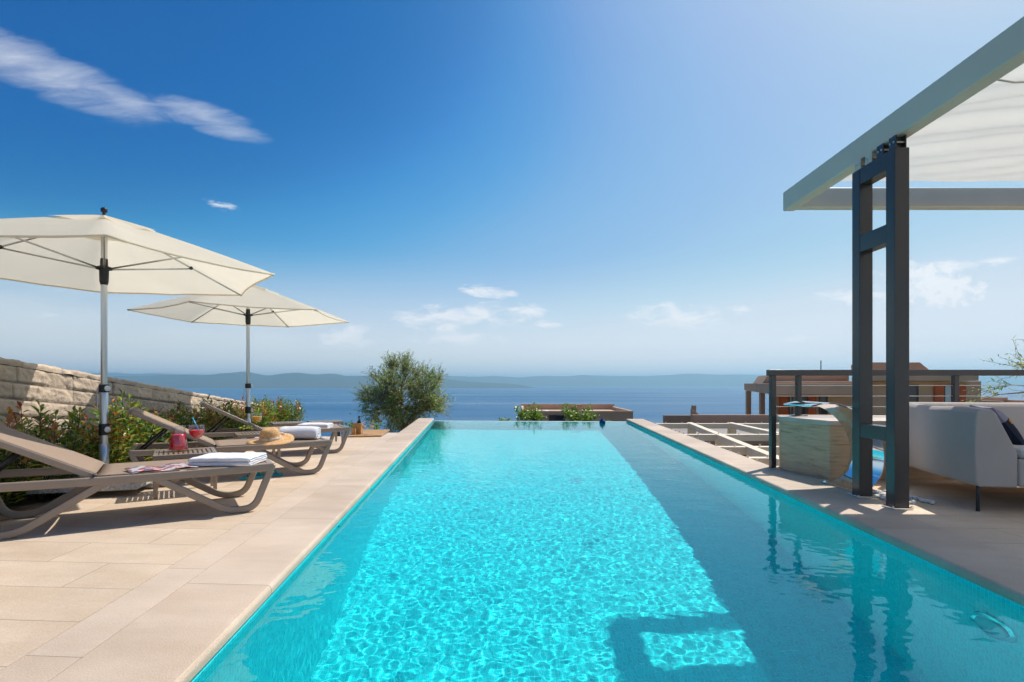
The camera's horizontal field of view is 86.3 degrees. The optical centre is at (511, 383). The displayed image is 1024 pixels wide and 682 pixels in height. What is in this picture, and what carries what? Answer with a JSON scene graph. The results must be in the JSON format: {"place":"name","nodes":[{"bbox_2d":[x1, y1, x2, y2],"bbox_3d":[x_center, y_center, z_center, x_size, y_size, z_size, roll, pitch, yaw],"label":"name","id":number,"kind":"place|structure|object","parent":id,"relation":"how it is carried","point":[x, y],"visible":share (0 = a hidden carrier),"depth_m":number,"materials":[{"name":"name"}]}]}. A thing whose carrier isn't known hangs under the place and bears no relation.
{"place":"outdoors","nodes":[
{"label":"outdoors","id":0,"kind":"place"},
{"bbox_2d":[0,446,233,521],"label":"planting bed soil","id":1,"kind":"structure","parent":0,"point":[31,502],"depth_m":4.49,"materials":[{"name":"brown soil"}]},
{"bbox_2d":[0,411,50,503],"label":"photinia shrub","id":2,"kind":"object","parent":1,"relation":"on","point":[20,427],"visible":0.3,"depth_m":4.30,"materials":[{"name":"green plant"}]},
{"bbox_2d":[0,399,98,499],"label":"photinia shrub","id":3,"kind":"object","parent":1,"relation":"on","point":[43,429],"visible":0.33,"depth_m":4.83,"materials":[{"name":"green plant"}]},
{"bbox_2d":[47,414,138,463],"bbox_3d":[-4.131,0.649,5.337,0.829,0.752,0.759,0,0,-14],"label":"photinia shrub","id":4,"kind":"object","parent":1,"relation":"on","point":[93,441],"visible":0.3,"depth_m":5.33,"materials":[{"name":"green plant"}]},
{"bbox_2d":[78,388,169,462],"bbox_3d":[-4.198,0.538,5.795,0.896,0.985,0.968,0,0,12],"label":"photinia shrub","id":5,"kind":"object","parent":1,"relation":"on","point":[123,418],"visible":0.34,"depth_m":5.80,"materials":[{"name":"green plant"}]},
{"bbox_2d":[0,357,261,463],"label":"stone wall","id":6,"kind":"structure","parent":1,"relation":"on","point":[52,389],"depth_m":6.13,"materials":[{"name":"stone"}]},
{"bbox_2d":[97,403,184,460],"bbox_3d":[-4.348,0.622,6.436,0.753,0.810,0.890,0,0,-2],"label":"photinia shrub","id":7,"kind":"object","parent":1,"relation":"on","point":[163,436],"visible":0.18,"depth_m":6.45,"materials":[{"name":"green plant"}]},
{"bbox_2d":[130,405,200,459],"bbox_3d":[-4.349,0.647,6.944,0.788,0.752,0.923,0,0,28],"label":"photinia shrub","id":8,"kind":"object","parent":1,"relation":"on","point":[188,424],"visible":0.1,"depth_m":6.96,"materials":[{"name":"green plant"}]},
{"bbox_2d":[159,399,226,447],"bbox_3d":[-4.431,0.620,7.550,0.894,0.818,0.818,0,0,-7],"label":"photinia shrub","id":9,"kind":"object","parent":1,"relation":"on","point":[201,421],"visible":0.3,"depth_m":7.51,"materials":[{"name":"green plant"}]},
{"bbox_2d":[185,395,237,446],"bbox_3d":[-4.463,0.591,8.138,0.776,0.869,0.839,0,0,0],"label":"photinia shrub","id":10,"kind":"object","parent":1,"relation":"on","point":[216,413],"visible":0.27,"depth_m":8.10,"materials":[{"name":"green plant"}]},
{"bbox_2d":[210,399,253,437],"bbox_3d":[-4.498,0.632,8.646,0.771,0.788,0.912,0,0,-28],"label":"photinia shrub","id":11,"kind":"object","parent":1,"relation":"on","point":[236,425],"visible":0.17,"depth_m":8.58,"materials":[{"name":"green plant"}]},
{"bbox_2d":[229,396,276,426],"bbox_3d":[-4.396,0.611,9.166,0.964,0.833,0.822,0,0,26],"label":"photinia shrub","id":12,"kind":"object","parent":1,"relation":"on","point":[266,415],"visible":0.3,"depth_m":9.22,"materials":[{"name":"green plant"}]},
{"bbox_2d":[232,398,280,426],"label":"photinia shrub","id":13,"kind":"object","parent":1,"relation":"on","point":[270,416],"visible":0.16,"depth_m":9.77,"materials":[{"name":"green plant"}]},
{"bbox_2d":[251,395,290,426],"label":"photinia shrub","id":14,"kind":"object","parent":1,"relation":"on","point":[285,414],"visible":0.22,"depth_m":10.25,"materials":[{"name":"green plant"}]},
{"bbox_2d":[264,396,305,425],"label":"photinia shrub","id":15,"kind":"object","parent":1,"relation":"on","point":[291,415],"visible":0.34,"depth_m":10.88,"materials":[{"name":"green plant"}]},
{"bbox_2d":[269,396,307,420],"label":"photinia shrub","id":16,"kind":"object","parent":1,"relation":"on","point":[291,407],"visible":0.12,"depth_m":11.45,"materials":[{"name":"green plant"}]},
{"bbox_2d":[0,436,381,670],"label":"deck","id":17,"kind":"structure","parent":0,"point":[69,568],"depth_m":3.23,"materials":[{"name":"stone"}]},
{"bbox_2d":[0,207,274,487],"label":"parasol","id":18,"kind":"object","parent":17,"relation":"on","point":[103,254],"visible":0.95,"depth_m":5.12,"materials":[{"name":"beige fabric"}]},
{"bbox_2d":[25,477,84,494],"bbox_3d":[-3.803,0.863,4.653,0.390,0.070,0.390,0,0,-15],"label":"weight slab","id":19,"kind":"object","parent":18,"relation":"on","point":[59,490],"depth_m":4.47,"materials":[{"name":"stone"}]},
{"bbox_2d":[99,481,152,490],"bbox_3d":[-3.413,0.863,4.758,0.390,0.070,0.390,0,0,-15],"label":"weight slab","id":20,"kind":"object","parent":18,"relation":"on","point":[127,486],"depth_m":4.60,"materials":[{"name":"stone"}]},
{"bbox_2d":[0,424,275,539],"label":"sun lounger","id":21,"kind":"object","parent":17,"relation":"on","point":[62,460],"visible":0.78,"depth_m":3.79,"materials":[{"name":"beige plastic"}]},
{"bbox_2d":[124,463,197,473],"bbox_3d":[-2.508,0.603,3.911,0.401,0.023,0.270,0,0,-44],"label":"striped beach towel","id":22,"kind":"object","parent":21,"relation":"on","point":[137,469],"visible":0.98,"depth_m":3.87,"materials":[{"name":"fabric"}]},
{"bbox_2d":[187,452,266,466],"bbox_3d":[-2.153,0.571,4.155,0.448,0.069,0.337,0,0,-4],"label":"bath towel","id":23,"kind":"object","parent":21,"relation":"on","point":[232,459],"visible":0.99,"depth_m":4.00,"materials":[{"name":"white fabric"}]},
{"bbox_2d":[153,447,216,498],"bbox_3d":[-2.870,0.772,4.800,0.470,0.355,0.430,0,0,-32],"label":"side table","id":24,"kind":"object","parent":17,"relation":"on","point":[158,455],"visible":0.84,"depth_m":4.68,"materials":[{"name":"beige plastic"}]},
{"bbox_2d":[168,426,188,451],"bbox_3d":[-2.972,0.483,4.847,0.187,0.222,0.159,0,0,16],"label":"glass pitcher","id":25,"kind":"object","parent":24,"relation":"on","point":[177,441],"visible":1,"depth_m":4.79,"materials":[{"name":"red glass"}]},
{"bbox_2d":[189,428,204,449],"bbox_3d":[-2.850,0.483,4.937,0.126,0.222,0.126,0,0,0],"label":"stemmed glass","id":26,"kind":"object","parent":24,"relation":"on","point":[196,433],"visible":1,"depth_m":4.90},
{"bbox_2d":[127,407,332,486],"bbox_3d":[-2.864,0.591,5.657,1.806,0.724,0.683,0,0,-32],"label":"sun lounger","id":27,"kind":"object","parent":17,"relation":"on","point":[136,453],"visible":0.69,"depth_m":5.50,"materials":[{"name":"beige plastic"}]},
{"bbox_2d":[246,427,293,445],"bbox_3d":[-2.510,0.540,5.670,0.452,0.156,0.410,-9,12,-40],"label":"straw hat","id":28,"kind":"object","parent":27,"relation":"on","point":[270,436],"visible":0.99,"depth_m":5.60,"materials":[{"name":"beige wicker"}]},
{"bbox_2d":[279,426,320,438],"bbox_3d":[-2.361,0.539,6.073,0.428,0.135,0.199,0,0,-4],"label":"bath towel","id":29,"kind":"object","parent":27,"relation":"on","point":[305,432],"visible":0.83,"depth_m":6.00,"materials":[{"name":"white fabric"}]},
{"bbox_2d":[127,285,348,437],"bbox_3d":[-4.050,-0.333,8.380,3.049,2.542,2.644,0,0,-30],"label":"parasol","id":30,"kind":"object","parent":17,"relation":"on","point":[254,305],"visible":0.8,"depth_m":8.37,"materials":[{"name":"white fabric"}]},
{"bbox_2d":[239,472,263,479],"bbox_3d":[-2.602,0.917,5.478,0.106,0.064,0.258,0,0,44],"label":"flip flop","id":31,"kind":"object","parent":17,"relation":"on","point":[256,477],"visible":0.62,"depth_m":5.46,"materials":[{"name":"teal rubber"}]},
{"bbox_2d":[234,431,280,456],"bbox_3d":[-3.100,0.772,6.640,0.470,0.355,0.430,0,0,-32],"label":"side table","id":32,"kind":"object","parent":17,"relation":"on","point":[238,435],"visible":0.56,"depth_m":6.55,"materials":[{"name":"beige plastic"}]},
{"bbox_2d":[256,470,282,475],"bbox_3d":[-2.498,0.917,5.630,0.258,0.064,0.106,0,0,-11],"label":"flip flop","id":33,"kind":"object","parent":17,"relation":"on","point":[277,474],"visible":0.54,"depth_m":5.62,"materials":[{"name":"teal rubber"}]},
{"bbox_2d":[200,401,350,452],"bbox_3d":[-3.184,0.591,7.407,1.806,0.724,0.683,0,0,-32],"label":"sun lounger","id":34,"kind":"object","parent":17,"relation":"on","point":[229,432],"visible":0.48,"depth_m":7.26,"materials":[{"name":"beige plastic"}]},
{"bbox_2d":[251,415,261,422],"bbox_3d":[-3.259,0.483,6.975,0.126,0.222,0.126,0,0,0],"label":"stemmed glass","id":35,"kind":"object","parent":34,"relation":"on","point":[256,419],"visible":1,"depth_m":6.94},
{"bbox_2d":[297,422,333,428],"bbox_3d":[-2.682,0.571,7.460,0.409,0.069,0.316,0,0,-4],"label":"bath towel","id":36,"kind":"object","parent":34,"relation":"on","point":[321,425],"visible":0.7,"depth_m":7.32,"materials":[{"name":"white fabric"}]},
{"bbox_2d":[269,421,305,426],"bbox_3d":[-3.460,0.772,8.420,0.470,0.355,0.430,0,0,-32],"label":"side table","id":37,"kind":"object","parent":17,"relation":"on","point":[275,424],"visible":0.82,"depth_m":8.29,"materials":[{"name":"beige plastic"}]},
{"bbox_2d":[307,420,343,441],"bbox_3d":[-2.980,0.772,8.720,0.470,0.355,0.430,0,0,-32],"label":"side table","id":38,"kind":"object","parent":17,"relation":"on","point":[333,422],"visible":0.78,"depth_m":8.65,"materials":[{"name":"beige plastic"}]},
{"bbox_2d":[348,430,389,436],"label":"wooden platform","id":39,"kind":"structure","parent":17,"relation":"on","point":[372,433],"depth_m":10.13,"materials":[{"name":"brown wood"}]},
{"bbox_2d":[351,428,355,434],"bbox_3d":[-2.878,0.870,9.934,0.075,0.105,0.080,0,0,0],"label":"wooden crate","id":40,"kind":"object","parent":39,"relation":"on","point":[353,431],"visible":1,"depth_m":9.89,"materials":[{"name":"brown wood"}]},
{"bbox_2d":[353,423,362,433],"bbox_3d":[-2.840,0.822,10.070,0.150,0.200,0.150,0,0,0],"label":"wooden crate","id":41,"kind":"object","parent":39,"relation":"on","point":[358,427],"visible":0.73,"depth_m":9.99,"materials":[{"name":"brown wood"}]},
{"bbox_2d":[112,371,538,387],"bbox_3d":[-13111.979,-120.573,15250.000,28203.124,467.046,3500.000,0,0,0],"label":"island hills","id":42,"kind":"structure","parent":0,"point":[238,380],"depth_m":14654.97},
{"bbox_2d":[0,0,1023,376],"label":"sky","id":43,"kind":"structure","parent":0,"point":[505,188],"materials":[{"name":"blue"}]},
{"bbox_2d":[90,373,1023,385],"bbox_3d":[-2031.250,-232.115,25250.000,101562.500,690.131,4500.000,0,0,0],"label":"island hills","id":44,"kind":"structure","parent":0,"point":[688,380],"depth_m":24632.26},
{"bbox_2d":[175,386,1023,435],"bbox_3d":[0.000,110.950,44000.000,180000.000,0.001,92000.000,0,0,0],"label":"sea water","id":45,"kind":"structure","parent":0,"point":[654,404],"depth_m":3827.08,"materials":[{"name":"blue liquid"}]},
{"bbox_2d":[776,466,1023,558],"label":"deck","id":46,"kind":"structure","parent":0,"point":[996,521],"depth_m":4.13,"materials":[{"name":"stone"}]},
{"bbox_2d":[784,401,884,490],"bbox_3d":[2.936,0.560,5.010,0.653,0.790,0.560,0,0,0],"label":"pool fountain","id":47,"kind":"object","parent":46,"relation":"on","point":[841,414],"visible":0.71,"depth_m":5.00,"materials":[{"name":"silver metal"}]},
{"bbox_2d":[777,415,953,479],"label":"planter wall","id":48,"kind":"structure","parent":46,"relation":"on","point":[815,445],"depth_m":5.55,"materials":[{"name":"stone"}]},
{"bbox_2d":[766,370,1023,467],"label":"railing","id":49,"kind":"object","parent":46,"relation":"on","point":[799,374],"visible":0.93,"depth_m":6.17,"materials":[{"name":"grey metal"}]},
{"bbox_2d":[783,16,1023,509],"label":"pergola","id":50,"kind":"object","parent":46,"relation":"on","point":[963,121],"visible":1,"depth_m":4.38,"materials":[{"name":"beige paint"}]},
{"bbox_2d":[873,490,935,504],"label":"white pebbles","id":51,"kind":"object","parent":46,"relation":"on","point":[881,495],"visible":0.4,"depth_m":4.46,"materials":[{"name":"white stone"}]},
{"bbox_2d":[909,402,1023,510],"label":"outdoor sofa","id":52,"kind":"object","parent":46,"relation":"on","point":[964,442],"visible":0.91,"depth_m":4.22,"materials":[{"name":"grey fabric"}]},
{"bbox_2d":[970,405,1023,444],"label":"throw pillow","id":53,"kind":"object","parent":52,"relation":"on","point":[1013,433],"visible":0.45,"depth_m":4.25,"materials":[{"name":"black fabric"}]},
{"bbox_3d":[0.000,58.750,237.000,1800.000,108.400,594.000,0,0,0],"label":"hillside ground","id":54,"kind":"structure","parent":0,"visible":0},
{"bbox_2d":[345,413,385,434],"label":"garden bush","id":55,"kind":"object","parent":54,"relation":"on","point":[377,427],"visible":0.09,"depth_m":11.49,"materials":[{"name":"green plant"}]},
{"bbox_2d":[350,349,454,432],"bbox_3d":[-3.404,2.487,16.992,3.116,7.334,3.003,0,0,-23],"label":"olive tree","id":56,"kind":"object","parent":54,"relation":"on","point":[392,400],"visible":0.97,"depth_m":16.57,"materials":[{"name":"green plant"}]},
{"bbox_2d":[498,402,546,420],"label":"garden bush","id":57,"kind":"object","parent":54,"relation":"on","point":[533,415],"visible":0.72,"depth_m":16.86,"materials":[{"name":"green plant"}]},
{"bbox_2d":[521,404,632,421],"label":"flat roof house","id":58,"kind":"structure","parent":54,"relation":"on","point":[554,412],"depth_m":42.00,"materials":[{"name":"brown paint"}]},
{"bbox_2d":[549,415,564,420],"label":"window","id":59,"kind":"structure","parent":58,"relation":"in","point":[551,417],"depth_m":41.97,"materials":[{"name":"black glass"}]},
{"bbox_2d":[556,403,599,420],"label":"garden bush","id":60,"kind":"object","parent":54,"relation":"on","point":[571,414],"visible":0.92,"depth_m":16.93,"materials":[{"name":"green plant"}]},
{"bbox_2d":[656,422,778,465],"bbox_3d":[6.447,3.265,11.850,6.606,4.370,7.700,0,0,0],"label":"concrete pergola","id":61,"kind":"object","parent":54,"relation":"on","point":[731,439],"visible":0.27,"depth_m":12.01,"materials":[{"name":"white concrete"}]},
{"bbox_2d":[672,429,778,456],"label":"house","id":62,"kind":"structure","parent":54,"relation":"on","point":[753,443],"depth_m":21.36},
{"bbox_2d":[663,361,980,422],"bbox_3d":[19.037,3.258,36.000,20.848,9.384,20.000,0,0,0],"label":"concrete villa","id":63,"kind":"object","parent":54,"relation":"on","point":[842,395],"visible":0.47,"depth_m":30.20,"materials":[{"name":"grey paint"}]},
{"bbox_2d":[788,396,792,414],"bbox_3d":[15.398,1.266,30.169,0.234,1.219,0.059,0,0,0],"label":"window","id":64,"kind":"structure","parent":63,"relation":"in","point":[790,398],"depth_m":30.16,"materials":[{"name":"grey glass"}]},
{"bbox_2d":[802,396,806,414],"bbox_3d":[15.984,1.266,30.169,0.562,1.219,0.059,0,0,0],"label":"window","id":65,"kind":"structure","parent":63,"relation":"in","point":[804,398],"depth_m":30.17,"materials":[{"name":"grey glass"}]},
{"bbox_2d":[819,396,827,414],"bbox_3d":[17.203,1.266,30.169,0.469,1.219,0.059,0,0,0],"label":"window","id":66,"kind":"structure","parent":63,"relation":"in","point":[822,411],"depth_m":30.17,"materials":[{"name":"grey glass"}]},
{"bbox_2d":[909,386,918,401],"bbox_3d":[22.055,0.680,30.169,0.797,1.266,0.059,0,0,0],"label":"window","id":67,"kind":"structure","parent":63,"relation":"in","point":[913,390],"depth_m":30.17,"materials":[{"name":"glass"}]},
{"bbox_2d":[944,386,950,401],"bbox_3d":[24.234,0.633,30.169,0.797,1.172,0.059,0,0,0],"label":"window","id":68,"kind":"structure","parent":63,"relation":"in","point":[947,389],"depth_m":30.17,"materials":[{"name":"glass"}]},
{"bbox_2d":[960,335,1023,401],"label":"olive tree","id":69,"kind":"object","parent":54,"relation":"on","point":[1012,364],"visible":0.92,"depth_m":7.60,"materials":[{"name":"green plant"}]},
{"bbox_2d":[981,397,1023,402],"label":"flat roof house","id":70,"kind":"structure","parent":54,"relation":"on","point":[999,399],"depth_m":51.58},
{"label":"terrace base","id":71,"kind":"structure","parent":54,"relation":"on","visible":0},
{"bbox_2d":[0,433,396,681],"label":"border","id":72,"kind":"object","parent":71,"relation":"on","point":[48,661],"visible":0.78,"depth_m":2.44,"materials":[{"name":"stone"}]},
{"bbox_2d":[49,418,433,681],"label":"coping","id":73,"kind":"object","parent":71,"relation":"on","point":[188,631],"visible":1,"depth_m":2.45,"materials":[{"name":"stone"}]},
{"bbox_2d":[191,421,1023,681],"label":"pool basin","id":74,"kind":"object","parent":71,"relation":"in","point":[848,525],"visible":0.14,"depth_m":3.13,"materials":[{"name":"tile"}]},
{"bbox_2d":[526,421,626,421],"bbox_3d":[0.468,1.183,14.802,5.252,0.334,0.160,0,0,4],"label":"pool rim","id":75,"kind":"object","parent":74,"relation":"attached to","point":[577,421],"visible":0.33,"depth_m":14.67,"materials":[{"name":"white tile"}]},
{"bbox_2d":[194,421,1023,681],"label":"pool water","id":76,"kind":"structure","parent":74,"relation":"in","point":[488,551],"depth_m":2.73,"materials":[{"name":"teal liquid"}]},
{"bbox_2d":[626,419,1023,605],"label":"coping","id":77,"kind":"object","parent":71,"relation":"on","point":[997,571],"visible":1,"depth_m":3.67,"materials":[{"name":"stone"}]},
{"bbox_2d":[645,419,758,460],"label":"edge fixings","id":78,"kind":"object","parent":77,"relation":"on","point":[709,442],"visible":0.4,"depth_m":8.67,"materials":[{"name":"silver metal"}]},
{"bbox_3d":[-3.364,0.585,6.912,0.220,0.017,0.220,0,0,0],"label":"fruit plate","id":79,"kind":"object","parent":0,"visible":0},
{"bbox_2d":[238,425,253,429],"bbox_3d":[-3.368,0.556,6.913,0.189,0.061,0.178,0,0,0],"label":"grape bunch","id":80,"kind":"object","parent":79,"relation":"on","point":[246,427],"visible":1,"depth_m":6.88,"materials":[{"name":"green food"}]}
]}

